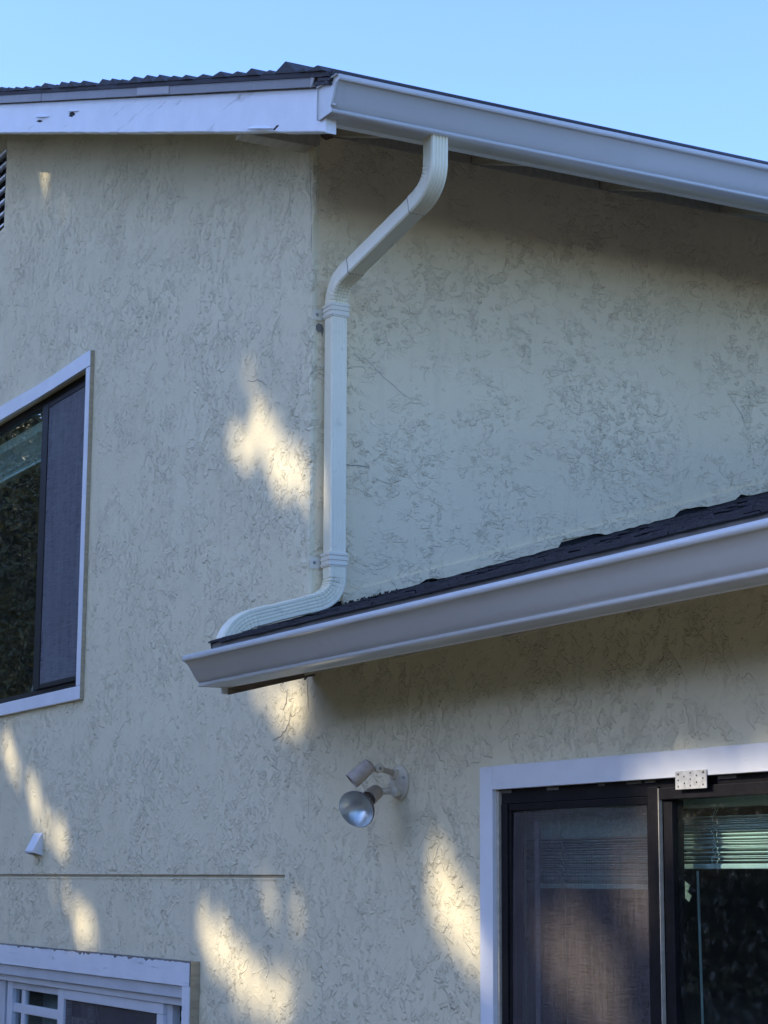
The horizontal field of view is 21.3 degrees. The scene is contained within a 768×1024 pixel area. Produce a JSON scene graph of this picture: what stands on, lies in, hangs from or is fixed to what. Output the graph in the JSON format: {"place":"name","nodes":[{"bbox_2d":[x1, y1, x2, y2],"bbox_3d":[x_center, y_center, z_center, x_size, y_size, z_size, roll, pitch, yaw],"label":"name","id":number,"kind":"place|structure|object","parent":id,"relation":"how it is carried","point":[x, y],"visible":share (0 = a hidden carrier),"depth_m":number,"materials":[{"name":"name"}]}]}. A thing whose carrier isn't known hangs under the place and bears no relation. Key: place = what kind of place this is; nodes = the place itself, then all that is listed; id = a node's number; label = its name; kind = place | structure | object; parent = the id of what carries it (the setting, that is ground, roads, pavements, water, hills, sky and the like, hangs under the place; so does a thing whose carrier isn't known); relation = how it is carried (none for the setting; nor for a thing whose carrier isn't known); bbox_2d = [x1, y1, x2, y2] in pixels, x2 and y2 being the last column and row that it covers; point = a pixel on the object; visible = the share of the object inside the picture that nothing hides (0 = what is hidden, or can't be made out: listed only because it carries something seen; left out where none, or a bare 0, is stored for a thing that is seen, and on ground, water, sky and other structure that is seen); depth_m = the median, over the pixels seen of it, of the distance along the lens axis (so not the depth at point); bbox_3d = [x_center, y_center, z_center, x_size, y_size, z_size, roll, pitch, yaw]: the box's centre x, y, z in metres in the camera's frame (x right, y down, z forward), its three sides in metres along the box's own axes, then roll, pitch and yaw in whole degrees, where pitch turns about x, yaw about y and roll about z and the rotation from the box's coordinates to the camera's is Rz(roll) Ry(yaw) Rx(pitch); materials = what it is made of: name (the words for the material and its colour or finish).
{"place":"outdoors","nodes":[
{"label":"outdoors","id":0,"kind":"place"},
{"bbox_2d":[0,0,767,161],"label":"sky","id":1,"kind":"structure","parent":0,"point":[690,72],"materials":[{"name":"blue"}]},
{"label":"ground","id":2,"kind":"structure","parent":0,"visible":0},
{"bbox_2d":[0,61,767,1023],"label":"house","id":3,"kind":"structure","parent":2,"relation":"on","point":[548,367],"depth_m":9.32,"materials":[{"name":"paint"}]},
{"bbox_2d":[0,422,41,486],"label":"window blind","id":4,"kind":"object","parent":3,"relation":"attached to","point":[20,455],"depth_m":12.73,"materials":[{"name":"white plastic"}]},
{"bbox_2d":[25,831,44,855],"bbox_3d":[-1.948,1.851,11.379,0.058,0.138,0.178,6,-12,-28],"label":"vent hood","id":5,"kind":"object","parent":3,"relation":"attached to","point":[36,846],"visible":1,"depth_m":11.34,"materials":[{"name":"plastic"}]},
{"bbox_2d":[0,350,94,716],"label":"window","id":6,"kind":"structure","parent":3,"relation":"in","point":[66,446],"depth_m":11.59,"materials":[{"name":"white metal"}]},
{"bbox_2d":[42,993,57,1023],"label":"curtain","id":7,"kind":"object","parent":3,"relation":"hanging from","point":[50,1001],"depth_m":11.43,"materials":[{"name":"white fabric"}]},
{"bbox_2d":[0,943,199,1023],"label":"window","id":8,"kind":"structure","parent":3,"relation":"in","point":[148,985],"depth_m":10.38,"materials":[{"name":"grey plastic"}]},
{"bbox_2d":[216,134,447,638],"bbox_3d":[-0.227,-0.462,8.328,0.601,2.056,0.925,6,-12,-28],"label":"downspout","id":9,"kind":"object","parent":3,"relation":"on","point":[409,212],"visible":0.93,"depth_m":8.67,"materials":[{"name":"paint"}]},
{"bbox_2d":[339,759,408,826],"bbox_3d":[-0.032,1.068,7.727,0.278,0.255,0.146,10,-14,-42],"label":"floodlight","id":10,"kind":"object","parent":3,"relation":"attached to","point":[356,808],"visible":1,"depth_m":7.69,"materials":[{"name":"metal"}]},
{"bbox_2d":[182,518,767,687],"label":"gutter","id":11,"kind":"object","parent":3,"relation":"attached to","point":[727,558],"visible":1,"depth_m":6.19,"materials":[{"name":"paint"}]},
{"bbox_2d":[316,73,767,210],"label":"gutter","id":12,"kind":"object","parent":3,"relation":"attached to","point":[373,106],"visible":1,"depth_m":8.43,"materials":[{"name":"paint"}]},
{"bbox_2d":[526,805,647,1023],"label":"window blind","id":13,"kind":"object","parent":3,"relation":"attached to","point":[606,869],"depth_m":6.91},
{"bbox_2d":[480,742,767,1023],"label":"window","id":14,"kind":"structure","parent":3,"relation":"in","point":[648,779],"depth_m":6.64,"materials":[{"name":"white metal"}]},
{"bbox_2d":[675,769,706,789],"bbox_3d":[0.928,0.809,6.168,0.006,0.056,0.156,6,-12,-28],"label":"mending plate","id":15,"kind":"object","parent":3,"relation":"attached to","point":[692,779],"visible":1,"depth_m":6.17,"materials":[{"name":"silver metal"}]},
{"bbox_2d":[683,796,767,1023],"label":"window blind","id":16,"kind":"object","parent":3,"relation":"attached to","point":[727,842],"depth_m":6.30,"materials":[{"name":"white plastic"}]}
]}

